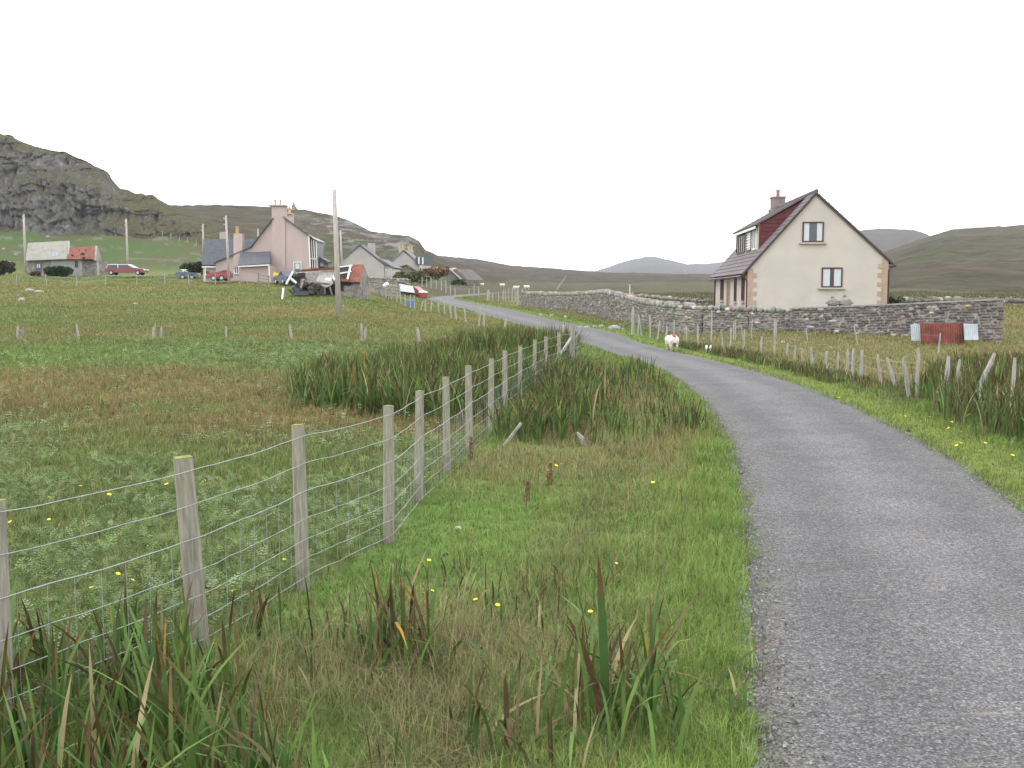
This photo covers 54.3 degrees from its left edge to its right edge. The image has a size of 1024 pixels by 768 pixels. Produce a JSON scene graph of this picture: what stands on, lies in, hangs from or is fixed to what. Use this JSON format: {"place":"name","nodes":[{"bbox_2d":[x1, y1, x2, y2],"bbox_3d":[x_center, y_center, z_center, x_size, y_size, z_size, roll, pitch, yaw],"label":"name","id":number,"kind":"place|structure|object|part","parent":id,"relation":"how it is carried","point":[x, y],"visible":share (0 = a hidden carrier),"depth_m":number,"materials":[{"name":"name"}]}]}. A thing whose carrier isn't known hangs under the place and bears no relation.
{"place":"outdoors","nodes":[
{"label":"outdoors","id":0,"kind":"place"},
{"bbox_2d":[0,134,219,244],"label":"crag hillside","id":1,"kind":"structure","parent":0,"point":[50,193],"depth_m":236.88,"materials":[{"name":"grey stone"}]},
{"bbox_2d":[171,205,505,283],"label":"moorland hill","id":2,"kind":"structure","parent":0,"point":[248,220],"depth_m":357.17,"materials":[{"name":"green plant"}]},
{"bbox_2d":[291,202,297,209],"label":"cairn","id":3,"kind":"object","parent":2,"relation":"on","point":[293,206],"visible":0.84,"depth_m":412.44,"materials":[{"name":"grey stone"}]},
{"bbox_2d":[0,231,1023,767],"bbox_3d":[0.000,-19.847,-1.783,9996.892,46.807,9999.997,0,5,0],"label":"ground","id":4,"kind":"structure","parent":0,"point":[162,255],"depth_m":9.95,"materials":[{"name":"green plant"}]},
{"bbox_2d":[0,260,15,274],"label":"dark shrub","id":5,"kind":"object","parent":4,"relation":"on","point":[5,267],"visible":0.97,"depth_m":132.03,"materials":[{"name":"green plant"}]},
{"bbox_2d":[22,214,26,272],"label":"utility pole","id":6,"kind":"object","parent":4,"relation":"on","point":[24,243],"visible":0.96,"depth_m":139.71,"materials":[{"name":"grey wood"}]},
{"bbox_2d":[29,270,40,276],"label":"brown shrub","id":7,"kind":"object","parent":4,"relation":"on","point":[34,273],"visible":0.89,"depth_m":130.79,"materials":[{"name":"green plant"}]},
{"bbox_2d":[43,265,73,276],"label":"dark shrub","id":8,"kind":"object","parent":4,"relation":"on","point":[60,271],"visible":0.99,"depth_m":130.72,"materials":[{"name":"green plant"}]},
{"bbox_2d":[25,241,107,275],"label":"old barn","id":9,"kind":"structure","parent":4,"relation":"on","point":[80,261],"depth_m":134.65,"materials":[{"name":"stone"}]},
{"bbox_2d":[35,263,41,270],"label":"window","id":10,"kind":"structure","parent":9,"relation":"in","point":[38,266],"depth_m":134.01,"materials":[{"name":"grey glass"}]},
{"bbox_2d":[124,219,128,263],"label":"utility pole","id":11,"kind":"object","parent":4,"relation":"on","point":[127,253],"visible":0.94,"depth_m":138.70,"materials":[{"name":"grey wood"}]},
{"bbox_2d":[105,264,148,274],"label":"parked car","id":12,"kind":"object","parent":4,"relation":"on","point":[112,269],"visible":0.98,"depth_m":125.42,"materials":[{"name":"red paint"}]},
{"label":"windows","id":13,"kind":"part","parent":12,"relation":"part of","materials":[{"name":"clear glass"}]},
{"bbox_2d":[16,272,240,285],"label":"post fence","id":14,"kind":"object","parent":4,"relation":"on","point":[239,277],"visible":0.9,"depth_m":103.42,"materials":[{"name":"wood"}]},
{"bbox_2d":[0,561,338,767],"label":"iris bed","id":15,"kind":"object","parent":4,"relation":"on","point":[158,685],"visible":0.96,"depth_m":4.52,"materials":[{"name":"green plant"}]},
{"bbox_2d":[175,269,199,278],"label":"parked car","id":16,"kind":"object","parent":4,"relation":"on","point":[184,273],"visible":0.88,"depth_m":116.52,"materials":[{"name":"blue paint"}]},
{"bbox_2d":[179,261,202,274],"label":"dark shrub","id":17,"kind":"object","parent":4,"relation":"on","point":[194,267],"visible":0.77,"depth_m":126.66,"materials":[{"name":"green plant"}]},
{"bbox_2d":[201,224,203,250],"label":"utility pole","id":18,"kind":"object","parent":4,"relation":"on","point":[202,226],"visible":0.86,"depth_m":138.61,"materials":[{"name":"grey wood"}]},
{"bbox_2d":[16,323,420,341],"bbox_3d":[-12.341,-2.029,42.183,17.101,1.124,0.682,0,5,0],"label":"post fence","id":19,"kind":"object","parent":4,"relation":"on","point":[290,332],"visible":0.69,"depth_m":41.94,"materials":[{"name":"grey wood"}]},
{"bbox_2d":[205,270,232,280],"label":"parked car","id":20,"kind":"object","parent":4,"relation":"on","point":[221,275],"visible":0.81,"depth_m":104.09,"materials":[{"name":"red paint"}]},
{"bbox_2d":[223,216,229,283],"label":"utility pole","id":21,"kind":"object","parent":4,"relation":"on","point":[227,254],"visible":0.95,"depth_m":103.11,"materials":[{"name":"grey wood"}]},
{"bbox_2d":[0,437,463,702],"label":"silverweed","id":22,"kind":"object","parent":4,"relation":"on","point":[144,536],"visible":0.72,"depth_m":8.06,"materials":[{"name":"green plant"}]},
{"bbox_2d":[228,579,270,643],"bbox_3d":[-1.618,1.387,6.084,0.283,0.464,0.377,-2,5,-17],"label":"iris plant","id":23,"kind":"object","parent":4,"relation":"on","point":[255,614],"visible":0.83,"depth_m":6.10,"materials":[{"name":"green plant"}]},
{"bbox_2d":[0,333,522,455],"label":"silverweed","id":24,"kind":"object","parent":4,"relation":"on","point":[397,440],"visible":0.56,"depth_m":20.94,"materials":[{"name":"green plant"}]},
{"bbox_2d":[258,273,269,286],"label":"field gate","id":25,"kind":"structure","parent":4,"relation":"on","point":[268,282],"depth_m":97.47,"materials":[{"name":"grey wood"}]},
{"bbox_2d":[202,200,331,282],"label":"pink house","id":26,"kind":"structure","parent":4,"relation":"on","point":[282,241],"depth_m":109.08,"materials":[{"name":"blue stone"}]},
{"bbox_2d":[234,266,238,273],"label":"window","id":27,"kind":"structure","parent":26,"relation":"in","point":[236,270],"depth_m":109.22,"materials":[{"name":"white paint"}]},
{"bbox_2d":[293,262,301,272],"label":"window","id":28,"kind":"structure","parent":26,"relation":"in","point":[297,266],"depth_m":109.24,"materials":[{"name":"white glass"}]},
{"bbox_2d":[273,271,296,283],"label":"parked car","id":29,"kind":"object","parent":4,"relation":"on","point":[282,276],"visible":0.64,"depth_m":102.67,"materials":[{"name":"blue paint"}]},
{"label":"windows","id":30,"kind":"part","parent":29,"relation":"part of","materials":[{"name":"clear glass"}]},
{"bbox_2d":[0,323,574,742],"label":"wire fence","id":31,"kind":"object","parent":4,"relation":"on","point":[189,532],"visible":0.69,"depth_m":7.15,"materials":[{"name":"grey wood"}]},
{"bbox_2d":[281,271,303,298],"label":"leaning timbers","id":32,"kind":"object","parent":4,"relation":"on","point":[293,280],"visible":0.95,"depth_m":81.69,"materials":[{"name":"white paint"}]},
{"bbox_2d":[288,273,323,295],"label":"scrap pile","id":33,"kind":"object","parent":4,"relation":"on","point":[296,289],"visible":0.89,"depth_m":83.66,"materials":[{"name":"metal"}]},
{"bbox_2d":[292,264,369,299],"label":"derelict shed","id":34,"kind":"structure","parent":4,"relation":"on","point":[354,280],"depth_m":84.98,"materials":[{"name":"stone"}]},
{"bbox_2d":[354,284,357,295],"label":"door","id":35,"kind":"structure","parent":34,"relation":"in","point":[355,285],"depth_m":84.56,"materials":[{"name":"grey wood"}]},
{"bbox_2d":[330,189,341,316],"bbox_3d":[-10.847,-7.605,61.567,0.629,8.674,0.356,0,5,0],"label":"utility pole","id":36,"kind":"object","parent":4,"relation":"on","point":[337,270],"visible":0.98,"depth_m":61.44,"materials":[{"name":"grey wood"}]},
{"bbox_2d":[340,230,342,265],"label":"utility pole","id":37,"kind":"object","parent":4,"relation":"on","point":[341,258],"visible":0.6,"depth_m":116.97,"materials":[{"name":"grey wood"}]},
{"bbox_2d":[339,243,401,279],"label":"grey house","id":38,"kind":"structure","parent":4,"relation":"on","point":[375,265],"depth_m":168.90,"materials":[{"name":"paint"}]},
{"bbox_2d":[88,537,667,767],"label":"rush strip","id":39,"kind":"object","parent":4,"relation":"on","point":[549,727],"visible":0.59,"depth_m":5.85,"materials":[{"name":"green plant"}]},
{"bbox_2d":[370,283,400,298],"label":"old pallets","id":40,"kind":"object","parent":4,"relation":"on","point":[377,289],"visible":0.73,"depth_m":102.35,"materials":[{"name":"wood"}]},
{"bbox_2d":[369,276,410,284],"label":"drystone wall","id":41,"kind":"structure","parent":4,"relation":"on","point":[389,280],"depth_m":156.82,"materials":[{"name":"stone"}]},
{"bbox_2d":[316,552,496,682],"bbox_3d":[-0.663,1.317,5.509,0.855,0.657,1.238,-2,5,-18],"label":"iris plant","id":42,"kind":"object","parent":4,"relation":"on","point":[378,627],"visible":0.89,"depth_m":5.63,"materials":[{"name":"green plant"}]},
{"bbox_2d":[399,265,418,278],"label":"brown shed","id":43,"kind":"structure","parent":4,"relation":"on","point":[406,269],"depth_m":190.81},
{"bbox_2d":[407,300,413,306],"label":"plastic drum","id":44,"kind":"object","parent":4,"relation":"on","point":[408,303],"visible":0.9,"depth_m":89.49,"materials":[{"name":"blue plastic"}]},
{"bbox_2d":[392,270,430,283],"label":"green hedge","id":45,"kind":"object","parent":4,"relation":"on","point":[413,276],"visible":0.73,"depth_m":163.65,"materials":[{"name":"green plant"}]},
{"bbox_2d":[398,282,427,297],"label":"pickup truck","id":46,"kind":"object","parent":4,"relation":"on","point":[407,289],"visible":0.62,"depth_m":120.74,"materials":[{"name":"white paint"}]},
{"bbox_2d":[391,245,437,270],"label":"grey house","id":47,"kind":"structure","parent":4,"relation":"on","point":[406,257],"depth_m":213.53,"materials":[{"name":"paint"}]},
{"bbox_2d":[271,319,591,424],"bbox_3d":[-1.073,-0.881,26.685,6.382,1.563,21.678,1,5,10],"label":"iris bed","id":48,"kind":"object","parent":4,"relation":"on","point":[377,379],"visible":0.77,"depth_m":19.74,"materials":[{"name":"green plant"}]},
{"bbox_2d":[420,264,452,280],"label":"orange shrub","id":49,"kind":"object","parent":4,"relation":"on","point":[435,273],"visible":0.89,"depth_m":203.23,"materials":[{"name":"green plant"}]},
{"bbox_2d":[422,279,478,295],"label":"post fence","id":50,"kind":"object","parent":4,"relation":"on","point":[450,287],"visible":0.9,"depth_m":145.56,"materials":[{"name":"wood"}]},
{"bbox_2d":[451,279,466,285],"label":"green hedge","id":51,"kind":"object","parent":4,"relation":"on","point":[459,281],"visible":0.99,"depth_m":173.86,"materials":[{"name":"green plant"}]},
{"bbox_2d":[446,268,483,285],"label":"stone barn","id":52,"kind":"structure","parent":4,"relation":"on","point":[471,277],"depth_m":199.96,"materials":[{"name":"stone"}]},
{"bbox_2d":[467,436,472,460],"bbox_3d":[-0.490,0.825,11.721,0.067,0.427,0.070,0,5,0],"label":"dock plant","id":53,"kind":"object","parent":4,"relation":"on","point":[470,452],"visible":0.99,"depth_m":11.71,"materials":[{"name":"brown plant"}]},
{"bbox_2d":[386,289,576,358],"bbox_3d":[-4.697,-5.114,66.982,1.952,3.130,75.608,-1,5,-11],"label":"post fence","id":54,"kind":"object","parent":4,"relation":"on","point":[479,320],"visible":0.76,"depth_m":62.85,"materials":[{"name":"wood"}]},
{"bbox_2d":[487,288,522,305],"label":"post fence","id":55,"kind":"object","parent":4,"relation":"on","point":[488,296],"visible":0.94,"depth_m":105.58,"materials":[{"name":"wood"}]},
{"bbox_2d":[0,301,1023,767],"bbox_3d":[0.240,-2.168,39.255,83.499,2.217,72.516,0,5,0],"label":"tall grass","id":56,"kind":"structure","parent":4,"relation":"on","point":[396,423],"depth_m":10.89,"materials":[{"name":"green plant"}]},
{"bbox_2d":[503,422,521,446],"bbox_3d":[0.005,0.681,13.465,0.283,0.320,0.030,-2,6,-23],"label":"driftwood stick","id":57,"kind":"object","parent":4,"relation":"on","point":[513,432],"visible":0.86,"depth_m":13.46,"materials":[{"name":"grey wood"}]},
{"bbox_2d":[449,644,581,767],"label":"iris plant","id":58,"kind":"object","parent":4,"relation":"on","point":[504,726],"visible":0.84,"depth_m":4.58,"materials":[{"name":"green plant"}]},
{"bbox_2d":[523,481,529,505],"bbox_3d":[0.144,1.093,9.737,0.069,0.307,0.070,0,5,0],"label":"dock plant","id":59,"kind":"object","parent":4,"relation":"on","point":[527,488],"visible":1,"depth_m":9.72,"materials":[{"name":"brown plant"}]},
{"bbox_2d":[481,350,613,443],"bbox_3d":[1.193,-0.008,19.776,2.089,0.907,12.837,1,5,7],"label":"iris bed","id":60,"kind":"object","parent":4,"relation":"on","point":[569,388],"visible":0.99,"depth_m":15.83,"materials":[{"name":"green plant"}]},
{"bbox_2d":[547,463,552,494],"bbox_3d":[0.393,1.002,10.431,0.065,0.360,0.069,0,5,0],"label":"dock plant","id":61,"kind":"object","parent":4,"relation":"on","point":[549,475],"visible":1,"depth_m":10.42,"materials":[{"name":"brown plant"}]},
{"bbox_2d":[577,432,586,446],"bbox_3d":[0.984,0.811,13.927,0.173,0.291,0.078,0,5,0],"label":"broken stake","id":62,"kind":"object","parent":4,"relation":"on","point":[581,437],"visible":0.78,"depth_m":13.90,"materials":[{"name":"grey wood"}]},
{"bbox_2d":[608,325,620,328],"bbox_3d":[5.523,-3.015,53.961,0.747,0.368,0.434,3,6,28],"label":"boulder","id":63,"kind":"object","parent":4,"relation":"on","point":[614,327],"visible":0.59,"depth_m":53.78,"materials":[{"name":"grey stone"}]},
{"bbox_2d":[478,557,785,767],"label":"iris plant","id":64,"kind":"object","parent":4,"relation":"on","point":[596,694],"visible":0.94,"depth_m":4.82,"materials":[{"name":"green plant"}]},
{"bbox_2d":[575,359,697,448],"bbox_3d":[2.408,0.091,20.555,2.141,0.568,14.170,1,5,7],"label":"iris bed","id":65,"kind":"object","parent":4,"relation":"on","point":[624,383],"visible":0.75,"depth_m":16.99,"materials":[{"name":"green plant"}]},
{"bbox_2d":[616,354,657,377],"bbox_3d":[3.194,-0.434,25.351,1.030,0.694,1.040,3,6,33],"label":"iris plant","id":66,"kind":"object","parent":4,"relation":"on","point":[638,362],"visible":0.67,"depth_m":25.27,"materials":[{"name":"green plant"}]},
{"bbox_2d":[521,289,791,333],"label":"drystone wall","id":67,"kind":"structure","parent":4,"relation":"on","point":[611,304],"depth_m":53.28,"materials":[{"name":"stone"}]},
{"bbox_2d":[631,292,712,305],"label":"drystone wall","id":68,"kind":"structure","parent":4,"relation":"on","point":[697,301],"depth_m":72.29,"materials":[{"name":"stone"}]},
{"bbox_2d":[665,335,678,350],"bbox_3d":[6.460,-1.653,40.601,0.472,0.725,1.190,-1,5,-7],"label":"sheep","id":69,"kind":"object","parent":4,"relation":"on","point":[671,341],"visible":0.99,"depth_m":40.15},
{"bbox_2d":[657,401,711,429],"bbox_3d":[2.659,0.486,15.588,0.845,0.492,0.943,0,5,0],"label":"iris plant","id":70,"kind":"object","parent":4,"relation":"on","point":[693,417],"visible":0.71,"depth_m":15.44,"materials":[{"name":"green plant"}]},
{"bbox_2d":[718,668,752,723],"bbox_3d":[1.117,1.584,5.016,0.199,0.307,0.375,0,5,0],"label":"iris plant","id":71,"kind":"object","parent":4,"relation":"on","point":[734,703],"visible":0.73,"depth_m":5.00,"materials":[{"name":"green plant"}]},
{"bbox_2d":[631,307,919,396],"bbox_3d":[8.544,-1.542,35.365,3.102,2.044,29.705,0,5,-4],"label":"post fence","id":72,"kind":"object","parent":4,"relation":"on","point":[906,378],"visible":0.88,"depth_m":29.02,"materials":[{"name":"wood"}]},
{"bbox_2d":[709,189,895,313],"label":"cream house","id":73,"kind":"structure","parent":4,"relation":"on","point":[814,248],"depth_m":59.41,"materials":[{"name":"paint"}]},
{"bbox_2d":[718,279,723,301],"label":"window","id":74,"kind":"structure","parent":73,"relation":"in","point":[721,280],"depth_m":70.03,"materials":[{"name":"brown wood"}]},
{"bbox_2d":[727,282,728,306],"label":"door","id":75,"kind":"structure","parent":73,"relation":"in","point":[727,282],"depth_m":67.04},
{"bbox_2d":[732,278,736,302],"bbox_3d":[14.343,-6.016,64.315,0.160,1.610,1.150,0,5,4],"label":"window","id":76,"kind":"structure","parent":73,"relation":"in","point":[735,279],"depth_m":63.99,"materials":[{"name":"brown wood"}]},
{"bbox_2d":[736,233,744,253],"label":"dormer window","id":77,"kind":"structure","parent":73,"relation":"in","point":[740,239],"depth_m":67.74,"materials":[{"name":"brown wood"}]},
{"bbox_2d":[739,276,744,302],"bbox_3d":[14.143,-5.798,61.328,0.160,1.610,1.300,0,5,4],"label":"window","id":78,"kind":"structure","parent":73,"relation":"in","point":[742,280],"depth_m":61.22,"materials":[{"name":"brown wood"}]},
{"bbox_2d":[745,230,751,251],"bbox_3d":[15.309,-9.299,64.611,0.071,1.412,1.900,0,5,4],"label":"dormer window","id":79,"kind":"structure","parent":73,"relation":"in","point":[748,234],"depth_m":64.61,"materials":[{"name":"white wood"}]},
{"bbox_2d":[751,226,756,249],"bbox_3d":[15.187,-9.117,62.574,0.071,1.412,1.500,0,5,4],"label":"dormer window","id":80,"kind":"structure","parent":73,"relation":"in","point":[754,232],"depth_m":62.53,"materials":[{"name":"white glass"}]},
{"bbox_2d":[799,222,826,243],"bbox_3d":[17.834,-8.953,59.126,1.590,1.310,0.160,0,5,4],"label":"window","id":81,"kind":"structure","parent":73,"relation":"in","point":[812,232],"depth_m":59.16,"materials":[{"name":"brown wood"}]},
{"bbox_2d":[818,267,845,288],"bbox_3d":[19.016,-6.276,59.292,1.570,1.290,0.160,0,5,4],"label":"window","id":82,"kind":"structure","parent":73,"relation":"in","point":[830,276],"depth_m":59.32,"materials":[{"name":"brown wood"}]},
{"bbox_2d":[678,339,940,397],"bbox_3d":[8.799,-0.753,31.591,3.858,0.642,24.995,0,5,0],"label":"rush strip","id":83,"kind":"object","parent":4,"relation":"on","point":[827,373],"visible":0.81,"depth_m":28.00,"materials":[{"name":"green plant"}]},
{"bbox_2d":[710,310,940,353],"bbox_3d":[13.846,-2.208,42.961,3.086,1.829,10.771,-5,7,-41],"label":"post fence","id":84,"kind":"object","parent":4,"relation":"on","point":[734,330],"visible":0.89,"depth_m":45.95,"materials":[{"name":"wood"}]},
{"bbox_2d":[826,296,839,305],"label":"gate pier","id":85,"kind":"structure","parent":4,"relation":"on","point":[832,301],"depth_m":50.44,"materials":[{"name":"stone"}]},
{"bbox_2d":[838,294,852,305],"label":"gate pier","id":86,"kind":"structure","parent":4,"relation":"on","point":[844,300],"depth_m":50.38,"materials":[{"name":"stone"}]},
{"bbox_2d":[790,299,1003,342],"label":"block wall","id":87,"kind":"structure","parent":4,"relation":"on","point":[986,316],"depth_m":45.27,"materials":[{"name":"stone"}]},
{"bbox_2d":[889,295,904,303],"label":"green hedge","id":88,"kind":"object","parent":4,"relation":"on","point":[892,300],"visible":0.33,"depth_m":60.10,"materials":[{"name":"green plant"}]},
{"bbox_2d":[910,324,919,340],"bbox_3d":[16.643,-2.131,41.203,0.397,0.676,0.196,0,5,0],"label":"corrugated sheet","id":89,"kind":"object","parent":4,"relation":"on","point":[915,328],"visible":1,"depth_m":41.20,"materials":[{"name":"grey metal"}]},
{"bbox_2d":[920,323,964,343],"bbox_3d":[17.623,-2.075,40.906,1.811,0.854,0.196,0,5,0],"label":"corrugated sheet","id":90,"kind":"object","parent":4,"relation":"on","point":[949,332],"visible":0.98,"depth_m":40.91,"materials":[{"name":"red metal"}]},
{"bbox_2d":[895,296,1023,305],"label":"drystone wall","id":91,"kind":"structure","parent":4,"relation":"on","point":[1011,300],"depth_m":67.68,"materials":[{"name":"stone"}]},
{"bbox_2d":[910,347,1023,438],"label":"iris bed","id":92,"kind":"object","parent":4,"relation":"on","point":[1002,402],"visible":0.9,"depth_m":17.31,"materials":[{"name":"green plant"}]},
{"bbox_2d":[963,324,978,339],"bbox_3d":[18.700,-2.130,40.700,0.575,0.667,0.196,0,5,0],"label":"corrugated sheet","id":93,"kind":"object","parent":4,"relation":"on","point":[970,331],"visible":1,"depth_m":40.70,"materials":[{"name":"grey metal"}]},
{"bbox_2d":[944,353,1015,418],"bbox_3d":[8.437,0.167,17.767,0.937,1.328,2.629,1,5,11],"label":"post fence","id":94,"kind":"object","parent":4,"relation":"on","point":[987,369],"visible":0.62,"depth_m":18.80,"materials":[{"name":"grey wood"}]},
{"bbox_2d":[0,0,1023,270],"label":"sky","id":95,"kind":"structure","parent":0,"point":[584,135],"materials":[{"name":"white"}]},
{"bbox_2d":[440,256,713,283],"bbox_3d":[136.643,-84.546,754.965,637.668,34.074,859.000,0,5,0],"label":"long moorland hill","id":96,"kind":"structure","parent":0,"point":[528,274],"depth_m":520.35,"materials":[{"name":"plant"}]},
{"bbox_2d":[597,256,722,273],"bbox_3d":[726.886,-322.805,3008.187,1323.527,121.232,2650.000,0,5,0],"label":"distant peak","id":97,"kind":"structure","parent":0,"point":[654,264],"depth_m":2606.55,"materials":[{"name":"grey"}]},
{"bbox_2d":[427,293,1023,767],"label":"road","id":98,"kind":"structure","parent":0,"point":[903,571],"depth_m":7.22,"materials":[{"name":"grey asphalt"}]},
{"bbox_2d":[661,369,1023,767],"bbox_3d":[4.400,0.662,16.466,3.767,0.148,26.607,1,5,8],"label":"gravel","id":99,"kind":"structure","parent":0,"point":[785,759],"depth_m":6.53,"materials":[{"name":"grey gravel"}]},
{"bbox_2d":[708,225,1023,292],"bbox_3d":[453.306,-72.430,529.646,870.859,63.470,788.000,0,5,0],"label":"moorland hill","id":100,"kind":"structure","parent":0,"point":[983,259],"depth_m":243.38,"materials":[{"name":"green plant"}]},
{"bbox_2d":[860,229,928,251],"bbox_3d":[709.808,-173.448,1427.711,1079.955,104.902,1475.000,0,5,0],"label":"rounded hill","id":101,"kind":"structure","parent":0,"point":[882,240],"depth_m":1304.51,"materials":[{"name":"grey"}]}
]}

